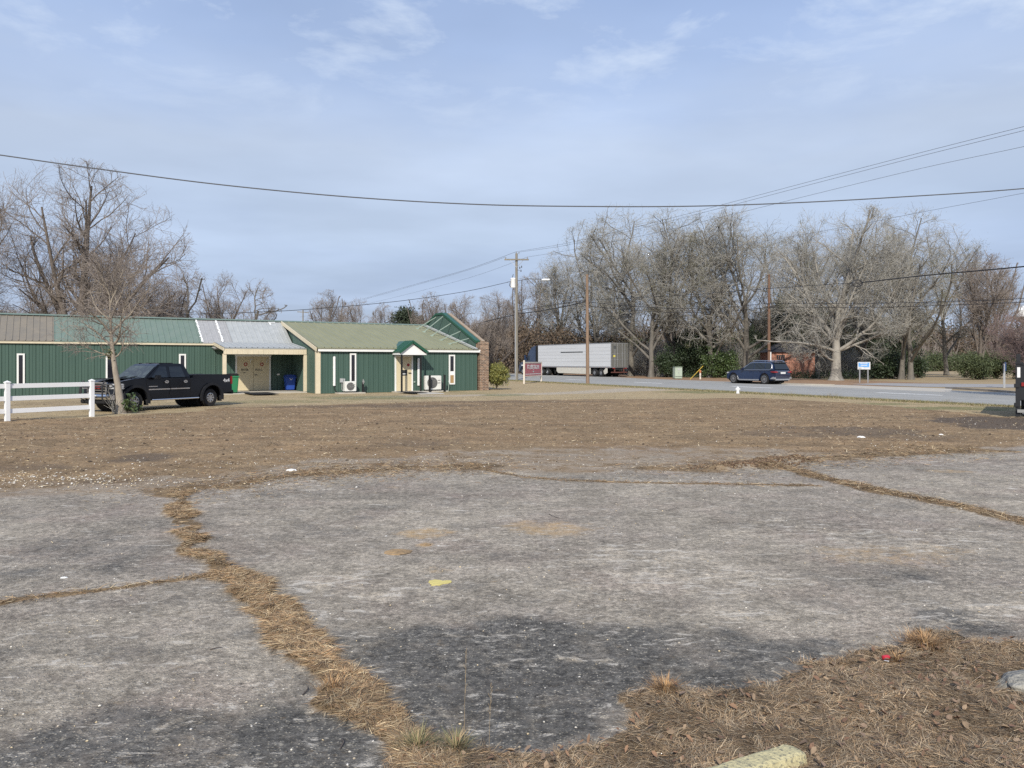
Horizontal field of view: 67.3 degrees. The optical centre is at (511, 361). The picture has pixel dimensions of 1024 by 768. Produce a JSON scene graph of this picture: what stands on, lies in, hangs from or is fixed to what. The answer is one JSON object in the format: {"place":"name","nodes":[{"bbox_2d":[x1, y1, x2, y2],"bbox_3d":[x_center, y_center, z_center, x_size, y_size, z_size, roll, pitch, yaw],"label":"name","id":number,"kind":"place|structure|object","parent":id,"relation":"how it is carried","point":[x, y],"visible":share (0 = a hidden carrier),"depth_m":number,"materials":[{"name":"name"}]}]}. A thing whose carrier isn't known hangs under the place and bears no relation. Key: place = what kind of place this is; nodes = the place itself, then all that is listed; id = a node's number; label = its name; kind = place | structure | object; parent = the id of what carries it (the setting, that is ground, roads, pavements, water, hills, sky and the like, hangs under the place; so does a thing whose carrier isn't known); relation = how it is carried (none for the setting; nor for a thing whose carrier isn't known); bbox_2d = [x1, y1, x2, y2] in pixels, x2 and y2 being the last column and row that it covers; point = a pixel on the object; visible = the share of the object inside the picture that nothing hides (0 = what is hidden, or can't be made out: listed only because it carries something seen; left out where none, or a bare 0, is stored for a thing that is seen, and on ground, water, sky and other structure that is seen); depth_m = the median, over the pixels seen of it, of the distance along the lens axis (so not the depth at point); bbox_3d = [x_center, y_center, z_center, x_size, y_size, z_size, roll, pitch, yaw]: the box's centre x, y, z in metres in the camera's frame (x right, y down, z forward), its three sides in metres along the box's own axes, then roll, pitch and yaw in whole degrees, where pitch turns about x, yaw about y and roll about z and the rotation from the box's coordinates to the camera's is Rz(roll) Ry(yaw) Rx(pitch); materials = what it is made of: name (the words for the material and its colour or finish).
{"place":"outdoors","nodes":[
{"label":"outdoors","id":0,"kind":"place"},
{"bbox_2d":[329,388,674,398],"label":"path","id":1,"kind":"structure","parent":0,"point":[610,390],"depth_m":44.07,"materials":[{"name":"grey concrete"}]},
{"bbox_2d":[0,444,1023,767],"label":"parking lot","id":2,"kind":"structure","parent":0,"point":[606,612],"depth_m":6.11,"materials":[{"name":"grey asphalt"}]},
{"bbox_2d":[0,568,246,602],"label":"straw","id":3,"kind":"object","parent":2,"relation":"on","point":[104,589],"visible":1,"depth_m":6.03,"materials":[{"name":"brown plant"}]},
{"bbox_2d":[77,452,599,511],"bbox_3d":[-2.721,1.755,12.300,8.209,0.105,4.969,0,0,-31],"label":"straw","id":4,"kind":"object","parent":2,"relation":"on","point":[314,472],"visible":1,"depth_m":12.14,"materials":[{"name":"brown plant"}]},
{"bbox_2d":[476,465,821,486],"bbox_3d":[1.770,1.758,11.555,5.470,0.086,1.252,0,0,19],"label":"straw","id":5,"kind":"object","parent":2,"relation":"on","point":[625,481],"visible":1,"depth_m":11.41,"materials":[{"name":"brown plant"}]},
{"bbox_2d":[680,454,841,469],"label":"soil clods","id":6,"kind":"object","parent":2,"relation":"on","point":[752,462],"visible":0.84,"depth_m":13.37,"materials":[{"name":"soil"}]},
{"bbox_2d":[759,460,1023,524],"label":"straw","id":7,"kind":"object","parent":2,"relation":"on","point":[898,492],"visible":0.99,"depth_m":10.54,"materials":[{"name":"brown plant"}]},
{"bbox_2d":[0,398,1023,766],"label":"ground","id":8,"kind":"structure","parent":0,"point":[384,432],"depth_m":19.84,"materials":[{"name":"brown plant"}]},
{"bbox_2d":[0,379,94,420],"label":"rail fence","id":9,"kind":"object","parent":8,"relation":"on","point":[6,398],"visible":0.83,"depth_m":24.16,"materials":[{"name":"white plastic"}]},
{"bbox_2d":[0,466,372,492],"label":"gravel","id":10,"kind":"structure","parent":8,"relation":"on","point":[110,475],"depth_m":11.64,"materials":[{"name":"grey gravel"}]},
{"bbox_2d":[0,401,1020,476],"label":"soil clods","id":11,"kind":"object","parent":8,"relation":"on","point":[495,423],"visible":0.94,"depth_m":20.49,"materials":[{"name":"soil"}]},
{"bbox_2d":[0,396,1023,492],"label":"straw","id":12,"kind":"object","parent":8,"relation":"on","point":[451,433],"visible":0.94,"depth_m":19.43,"materials":[{"name":"brown plant"}]},
{"bbox_2d":[5,399,1023,482],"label":"gravel","id":13,"kind":"structure","parent":8,"relation":"on","point":[465,432],"depth_m":18.92,"materials":[{"name":"grey gravel"}]},
{"bbox_2d":[555,441,1023,487],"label":"straw","id":14,"kind":"object","parent":8,"relation":"on","point":[875,455],"visible":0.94,"depth_m":14.20,"materials":[{"name":"brown plant"}]},
{"bbox_2d":[0,375,1023,418],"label":"grass verge","id":15,"kind":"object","parent":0,"point":[513,387],"depth_m":37.13,"materials":[{"name":"brown plant"}]},
{"bbox_2d":[0,185,32,312],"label":"bare tree","id":16,"kind":"object","parent":15,"relation":"on","point":[1,229],"visible":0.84,"depth_m":59.55,"materials":[{"name":"brown plant"}]},
{"bbox_2d":[1,277,70,313],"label":"bare tree","id":17,"kind":"object","parent":15,"relation":"on","point":[47,307],"visible":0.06,"depth_m":85.22,"materials":[{"name":"brown plant"}]},
{"bbox_2d":[20,236,176,316],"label":"bare tree","id":18,"kind":"object","parent":15,"relation":"on","point":[157,297],"visible":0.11,"depth_m":69.15,"materials":[{"name":"brown plant"}]},
{"bbox_2d":[0,158,201,317],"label":"bare tree","id":19,"kind":"object","parent":15,"relation":"on","point":[77,239],"visible":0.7,"depth_m":62.72,"materials":[{"name":"brown plant"}]},
{"bbox_2d":[42,246,178,413],"bbox_3d":[-14.120,-1.067,26.640,4.287,5.881,3.582,0,0,0],"label":"tree","id":20,"kind":"object","parent":15,"relation":"on","point":[113,356],"visible":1,"depth_m":26.77,"materials":[{"name":"brown plant"}]},
{"bbox_2d":[79,363,232,410],"bbox_3d":[-13.689,0.965,29.988,2.290,1.869,5.909,0,0,25],"label":"pickup truck","id":21,"kind":"object","parent":15,"relation":"on","point":[177,383],"visible":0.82,"depth_m":29.20,"materials":[{"name":"black paint"}]},
{"bbox_2d":[146,276,227,318],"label":"bare tree","id":22,"kind":"object","parent":15,"relation":"on","point":[180,305],"visible":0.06,"depth_m":77.51,"materials":[{"name":"brown plant"}]},
{"bbox_2d":[185,271,250,318],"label":"bare tree","id":23,"kind":"object","parent":15,"relation":"on","point":[218,309],"visible":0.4,"depth_m":87.67,"materials":[{"name":"grey plant"}]},
{"bbox_2d":[0,313,488,395],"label":"metal building","id":24,"kind":"structure","parent":15,"relation":"on","point":[316,357],"depth_m":45.50,"materials":[{"name":"green metal"}]},
{"bbox_2d":[17,353,24,383],"bbox_3d":[-26.020,0.440,40.736,0.357,1.780,0.060,0,0,-31],"label":"window","id":25,"kind":"structure","parent":24,"relation":"in","point":[20,357],"depth_m":40.72,"materials":[{"name":"white glass"}]},
{"bbox_2d":[237,356,252,390],"bbox_3d":[-16.187,0.697,46.623,0.945,2.065,0.085,0,0,-31],"label":"door","id":26,"kind":"structure","parent":24,"relation":"in","point":[244,363],"depth_m":46.64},
{"bbox_2d":[253,356,268,389],"bbox_3d":[-15.363,0.697,47.118,0.945,2.065,0.085,0,0,-31],"label":"door","id":27,"kind":"structure","parent":24,"relation":"in","point":[260,364],"depth_m":47.09,"materials":[{"name":"beige metal"}]},
{"bbox_2d":[403,357,411,390],"bbox_3d":[-6.363,0.712,46.451,0.634,2.057,0.108,0,0,-31],"label":"door","id":28,"kind":"structure","parent":24,"relation":"in","point":[407,361],"depth_m":46.47,"materials":[{"name":"white metal"}]},
{"bbox_2d":[335,390,447,393],"bbox_3d":[-6.936,1.785,45.466,6.865,0.070,1.190,0,0,-31],"label":"doorstep slab","id":29,"kind":"structure","parent":15,"relation":"on","point":[392,391],"depth_m":45.10,"materials":[{"name":"concrete"}]},
{"bbox_2d":[424,375,440,390],"bbox_3d":[-4.844,1.290,46.910,1.053,0.920,0.370,0,0,-31],"label":"air conditioner","id":30,"kind":"object","parent":29,"relation":"on","point":[435,382],"visible":1,"depth_m":46.77,"materials":[{"name":"white metal"}]},
{"bbox_2d":[444,292,489,342],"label":"bare tree","id":31,"kind":"object","parent":15,"relation":"on","point":[462,318],"visible":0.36,"depth_m":87.16,"materials":[{"name":"grey plant"}]},
{"bbox_2d":[489,362,510,389],"bbox_3d":[-1.045,0.867,50.327,1.977,2.069,2.084,0,0,0],"label":"garden shrub","id":32,"kind":"object","parent":15,"relation":"on","point":[499,374],"visible":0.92,"depth_m":50.02,"materials":[{"name":"green plant"}]},
{"bbox_2d":[472,289,534,366],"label":"bare tree","id":33,"kind":"object","parent":15,"relation":"on","point":[495,324],"visible":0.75,"depth_m":91.22,"materials":[{"name":"brown plant"}]},
{"bbox_2d":[523,360,541,383],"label":"notice board","id":34,"kind":"object","parent":15,"relation":"on","point":[532,369],"visible":1,"depth_m":66.21,"materials":[{"name":"red plastic"}]},
{"bbox_2d":[586,274,589,383],"bbox_3d":[6.259,-2.671,63.641,0.309,9.143,0.290,0,0,0],"label":"utility pole","id":35,"kind":"object","parent":15,"relation":"on","point":[587,336],"visible":0.79,"depth_m":63.54,"materials":[{"name":"brown wood"}]},
{"bbox_2d":[590,302,1020,312],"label":"telephone cable","id":36,"kind":"object","parent":35,"relation":"attached to","point":[806,307],"visible":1,"depth_m":67.52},
{"bbox_2d":[590,298,1023,308],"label":"telephone cable","id":37,"kind":"object","parent":35,"relation":"attached to","point":[806,303],"visible":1,"depth_m":67.61,"materials":[{"name":"black rubber"}]},
{"bbox_2d":[619,331,893,376],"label":"undergrowth","id":38,"kind":"object","parent":15,"relation":"on","point":[641,363],"visible":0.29,"depth_m":95.44,"materials":[{"name":"green plant"}]},
{"bbox_2d":[508,379,1020,407],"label":"grass","id":39,"kind":"structure","parent":15,"relation":"on","point":[857,398],"depth_m":40.78,"materials":[{"name":"plant"}]},
{"bbox_2d":[755,203,919,380],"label":"bare tree","id":40,"kind":"object","parent":15,"relation":"on","point":[840,318],"visible":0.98,"depth_m":74.02,"materials":[{"name":"grey plant"}]},
{"bbox_2d":[834,203,961,379],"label":"bare tree","id":41,"kind":"object","parent":15,"relation":"on","point":[913,327],"visible":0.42,"depth_m":79.29,"materials":[{"name":"grey plant"}]},
{"bbox_2d":[955,353,998,379],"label":"cedar bush","id":42,"kind":"object","parent":15,"relation":"on","point":[978,366],"visible":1,"depth_m":77.56,"materials":[{"name":"green plant"}]},
{"bbox_2d":[982,309,1023,372],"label":"bare tree","id":43,"kind":"object","parent":15,"relation":"on","point":[1018,348],"visible":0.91,"depth_m":40.67,"materials":[{"name":"grey plant"}]},
{"bbox_2d":[1014,354,1023,416],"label":"dump trailer","id":44,"kind":"object","parent":15,"relation":"on","point":[1019,381],"visible":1,"depth_m":24.82,"materials":[{"name":"black metal"}]},
{"bbox_2d":[0,154,1023,206],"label":"service cable","id":45,"kind":"object","parent":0,"point":[497,204],"visible":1,"depth_m":28.02,"materials":[{"name":"black rubber"}]},
{"bbox_2d":[0,0,1023,339],"label":"sky","id":46,"kind":"structure","parent":0,"point":[500,102],"materials":[{"name":"blue"}]},
{"bbox_2d":[163,489,1023,767],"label":"weedy ground","id":47,"kind":"structure","parent":0,"point":[217,566],"depth_m":3.83,"materials":[{"name":"brown plant"}]},
{"bbox_2d":[151,487,475,767],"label":"straw","id":48,"kind":"object","parent":47,"relation":"on","point":[286,621],"visible":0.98,"depth_m":4.72,"materials":[{"name":"brown plant"}]},
{"bbox_2d":[386,719,449,755],"bbox_3d":[-0.428,1.736,3.528,0.309,0.097,0.316,0,0,-37],"label":"grass tuft","id":49,"kind":"object","parent":47,"relation":"on","point":[416,739],"visible":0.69,"depth_m":3.56,"materials":[{"name":"plant"}]},
{"bbox_2d":[430,724,483,758],"bbox_3d":[-0.257,1.728,3.528,0.294,0.098,0.353,0,0,0],"label":"grass tuft","id":50,"kind":"object","parent":47,"relation":"on","point":[460,738],"visible":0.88,"depth_m":3.54,"materials":[{"name":"plant"}]},
{"bbox_2d":[637,672,694,695],"bbox_3d":[0.849,1.735,4.129,0.306,0.081,0.333,0,0,-38],"label":"grass tuft","id":51,"kind":"object","parent":47,"relation":"on","point":[662,684],"visible":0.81,"depth_m":4.16,"materials":[{"name":"plant"}]},
{"bbox_2d":[407,626,1023,767],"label":"fallen leaves","id":52,"kind":"object","parent":47,"relation":"on","point":[862,725],"visible":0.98,"depth_m":3.77,"materials":[{"name":"brown plant"}]},
{"bbox_2d":[708,744,806,767],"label":"wheel stop","id":53,"kind":"object","parent":47,"relation":"on","point":[786,756],"visible":1,"depth_m":3.33,"materials":[{"name":"beige concrete"}]},
{"bbox_2d":[886,624,962,660],"bbox_3d":[2.561,1.731,4.816,0.501,0.098,0.482,0,0,43],"label":"grass tuft","id":54,"kind":"object","parent":47,"relation":"on","point":[924,638],"visible":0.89,"depth_m":4.81,"materials":[{"name":"plant"}]},
{"bbox_2d":[994,669,1023,693],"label":"concrete lump","id":55,"kind":"object","parent":47,"relation":"on","point":[1014,680],"visible":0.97,"depth_m":4.22,"materials":[{"name":"grey concrete"}]},
{"bbox_2d":[512,370,943,386],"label":"leafy verge","id":56,"kind":"structure","parent":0,"point":[822,381],"depth_m":74.49,"materials":[{"name":"brown plant"}]},
{"bbox_2d":[507,272,555,353],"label":"bare tree","id":57,"kind":"object","parent":56,"relation":"on","point":[521,320],"visible":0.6,"depth_m":125.01,"materials":[{"name":"grey plant"}]},
{"bbox_2d":[529,251,586,341],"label":"bare tree","id":58,"kind":"object","parent":56,"relation":"on","point":[553,290],"visible":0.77,"depth_m":119.59,"materials":[{"name":"grey plant"}]},
{"bbox_2d":[548,219,649,342],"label":"bare tree","id":59,"kind":"object","parent":56,"relation":"on","point":[596,329],"visible":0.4,"depth_m":116.59,"materials":[{"name":"grey plant"}]},
{"bbox_2d":[567,203,685,375],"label":"bare tree","id":60,"kind":"object","parent":56,"relation":"on","point":[631,319],"visible":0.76,"depth_m":95.84,"materials":[{"name":"grey plant"}]},
{"bbox_2d":[594,213,704,376],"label":"bare tree","id":61,"kind":"object","parent":56,"relation":"on","point":[682,238],"visible":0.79,"depth_m":89.02,"materials":[{"name":"grey plant"}]},
{"bbox_2d":[652,343,688,376],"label":"evergreen shrub","id":62,"kind":"object","parent":56,"relation":"on","point":[664,364],"visible":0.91,"depth_m":89.46,"materials":[{"name":"green plant"}]},
{"bbox_2d":[663,325,725,376],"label":"evergreen shrub","id":63,"kind":"object","parent":56,"relation":"on","point":[693,353],"visible":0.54,"depth_m":90.69,"materials":[{"name":"green plant"}]},
{"bbox_2d":[650,208,767,377],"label":"bare tree","id":64,"kind":"object","parent":56,"relation":"on","point":[709,326],"visible":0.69,"depth_m":86.76,"materials":[{"name":"grey plant"}]},
{"bbox_2d":[698,346,740,377],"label":"evergreen shrub","id":65,"kind":"object","parent":56,"relation":"on","point":[728,361],"visible":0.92,"depth_m":87.11,"materials":[{"name":"green plant"}]},
{"bbox_2d":[679,201,840,367],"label":"bare tree","id":66,"kind":"object","parent":56,"relation":"on","point":[745,346],"visible":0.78,"depth_m":86.43,"materials":[{"name":"grey plant"}]},
{"bbox_2d":[508,373,1020,405],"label":"road","id":67,"kind":"structure","parent":0,"point":[999,398],"depth_m":50.00,"materials":[{"name":"grey asphalt"}]},
{"bbox_2d":[519,346,563,374],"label":"semi truck","id":68,"kind":"object","parent":67,"relation":"on","point":[532,356],"visible":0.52,"depth_m":105.96,"materials":[{"name":"blue metal"}]},
{"bbox_2d":[538,343,627,376],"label":"semi trailer","id":69,"kind":"object","parent":67,"relation":"on","point":[608,359],"visible":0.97,"depth_m":95.43,"materials":[{"name":"metal"}]},
{"bbox_2d":[727,360,791,383],"bbox_3d":[20.399,0.829,63.828,2.510,1.938,5.165,0,0,-31],"label":"suv","id":70,"kind":"object","parent":67,"relation":"on","point":[770,371],"visible":0.98,"depth_m":62.33,"materials":[{"name":"blue paint"}]},
{"bbox_2d":[519,363,1012,374],"bbox_3d":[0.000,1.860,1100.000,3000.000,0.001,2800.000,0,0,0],"label":"field","id":71,"kind":"structure","parent":0,"point":[952,372],"depth_m":124.38,"materials":[{"name":"brown plant"}]},
{"bbox_2d":[166,265,208,317],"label":"bare tree","id":72,"kind":"object","parent":71,"relation":"on","point":[188,294],"visible":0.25,"depth_m":82.04,"materials":[{"name":"grey plant"}]},
{"bbox_2d":[206,278,287,319],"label":"bare tree","id":73,"kind":"object","parent":71,"relation":"on","point":[257,314],"visible":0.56,"depth_m":84.01,"materials":[{"name":"grey plant"}]},
{"bbox_2d":[306,289,348,321],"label":"bare tree","id":74,"kind":"object","parent":71,"relation":"on","point":[332,311],"visible":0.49,"depth_m":123.93,"materials":[{"name":"grey plant"}]},
{"bbox_2d":[338,298,376,322],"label":"bare tree","id":75,"kind":"object","parent":71,"relation":"on","point":[353,316],"visible":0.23,"depth_m":108.79,"materials":[{"name":"grey plant"}]},
{"bbox_2d":[386,302,419,323],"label":"pine tree","id":76,"kind":"object","parent":71,"relation":"on","point":[401,316],"visible":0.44,"depth_m":129.05,"materials":[{"name":"green plant"}]},
{"bbox_2d":[407,291,447,323],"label":"bare tree","id":77,"kind":"object","parent":71,"relation":"on","point":[430,314],"visible":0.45,"depth_m":119.15,"materials":[{"name":"grey plant"}]},
{"bbox_2d":[504,252,549,379],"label":"utility pole","id":78,"kind":"object","parent":71,"relation":"on","point":[514,282],"visible":0.98,"depth_m":75.71,"materials":[{"name":"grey wood"}]},
{"bbox_2d":[469,318,743,373],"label":"brown thicket","id":79,"kind":"object","parent":71,"relation":"on","point":[523,334],"visible":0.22,"depth_m":118.74,"materials":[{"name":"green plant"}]},
{"bbox_2d":[625,207,731,357],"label":"bare tree","id":80,"kind":"object","parent":71,"relation":"on","point":[667,337],"visible":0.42,"depth_m":89.75,"materials":[{"name":"grey plant"}]},
{"bbox_2d":[479,296,937,373],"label":"woods","id":81,"kind":"object","parent":71,"relation":"on","point":[509,363],"visible":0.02,"depth_m":122.33,"materials":[{"name":"brown plant"}]},
{"bbox_2d":[524,312,927,373],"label":"dark thicket","id":82,"kind":"object","parent":71,"relation":"on","point":[918,337],"visible":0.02,"depth_m":115.91,"materials":[{"name":"plant"}]},
{"bbox_2d":[728,232,821,345],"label":"bare tree","id":83,"kind":"object","parent":71,"relation":"on","point":[761,320],"visible":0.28,"depth_m":98.21,"materials":[{"name":"grey plant"}]},
{"bbox_2d":[661,366,890,378],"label":"ground ivy","id":84,"kind":"object","parent":71,"relation":"on","point":[686,374],"visible":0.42,"depth_m":83.81,"materials":[{"name":"green plant"}]},
{"bbox_2d":[758,340,814,376],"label":"brick shed","id":85,"kind":"structure","parent":71,"relation":"on","point":[777,353],"depth_m":90.33,"materials":[{"name":"brick"}]},
{"bbox_2d":[756,290,824,348],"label":"evergreen tree","id":86,"kind":"object","parent":71,"relation":"on","point":[780,320],"visible":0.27,"depth_m":97.91,"materials":[{"name":"green plant"}]},
{"bbox_2d":[876,222,992,375],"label":"bare tree","id":87,"kind":"object","parent":71,"relation":"on","point":[945,342],"visible":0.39,"depth_m":102.83,"materials":[{"name":"grey plant"}]},
{"bbox_2d":[893,316,1022,369],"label":"woods","id":88,"kind":"object","parent":71,"relation":"on","point":[936,345],"visible":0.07,"depth_m":174.07,"materials":[{"name":"plant"}]},
{"bbox_2d":[915,348,1010,370],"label":"hedge","id":89,"kind":"object","parent":71,"relation":"on","point":[934,360],"visible":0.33,"depth_m":154.25,"materials":[{"name":"green plant"}]},
{"bbox_2d":[958,252,1023,355],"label":"bare tree","id":90,"kind":"object","parent":71,"relation":"on","point":[997,307],"visible":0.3,"depth_m":95.51,"materials":[{"name":"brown plant"}]},
{"bbox_2d":[780,384,951,391],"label":"driveway","id":91,"kind":"structure","parent":0,"point":[900,388],"depth_m":53.77,"materials":[{"name":"concrete"}]},
{"bbox_2d":[797,374,1014,391],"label":"verge","id":92,"kind":"structure","parent":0,"point":[950,379],"depth_m":74.66,"materials":[{"name":"brown plant"}]},
{"bbox_2d":[740,318,763,361],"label":"evergreen tree","id":93,"kind":"object","parent":92,"relation":"on","point":[752,334],"visible":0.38,"depth_m":97.52,"materials":[{"name":"green plant"}]},
{"bbox_2d":[777,216,857,377],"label":"bare tree","id":94,"kind":"object","parent":92,"relation":"on","point":[808,275],"visible":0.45,"depth_m":85.31,"materials":[{"name":"grey plant"}]},
{"bbox_2d":[807,206,919,376],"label":"bare tree","id":95,"kind":"object","parent":92,"relation":"on","point":[861,328],"visible":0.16,"depth_m":91.30,"materials":[{"name":"grey plant"}]},
{"bbox_2d":[857,317,919,363],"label":"evergreen tree","id":96,"kind":"object","parent":92,"relation":"on","point":[895,348],"visible":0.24,"depth_m":102.30,"materials":[{"name":"green plant"}]},
{"bbox_2d":[862,348,915,378],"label":"evergreen shrub","id":97,"kind":"object","parent":92,"relation":"on","point":[890,361],"visible":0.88,"depth_m":81.22,"materials":[{"name":"green plant"}]},
{"bbox_2d":[857,217,975,379],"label":"bare tree","id":98,"kind":"object","parent":92,"relation":"on","point":[911,356],"visible":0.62,"depth_m":77.36,"materials":[{"name":"grey plant"}]},
{"bbox_2d":[906,354,931,377],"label":"evergreen shrub","id":99,"kind":"object","parent":92,"relation":"on","point":[919,364],"visible":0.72,"depth_m":85.48,"materials":[{"name":"green plant"}]},
{"bbox_2d":[948,251,1023,377],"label":"bare tree","id":100,"kind":"object","parent":92,"relation":"on","point":[980,309],"visible":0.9,"depth_m":83.73,"materials":[{"name":"brown plant"}]},
{"bbox_2d":[980,351,1008,378],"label":"cedar bush","id":101,"kind":"object","parent":92,"relation":"on","point":[997,371],"visible":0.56,"depth_m":81.63,"materials":[{"name":"green plant"}]},
{"bbox_2d":[860,383,1013,386],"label":"side road","id":102,"kind":"structure","parent":0,"point":[947,385],"depth_m":58.25,"materials":[{"name":"grey asphalt"}]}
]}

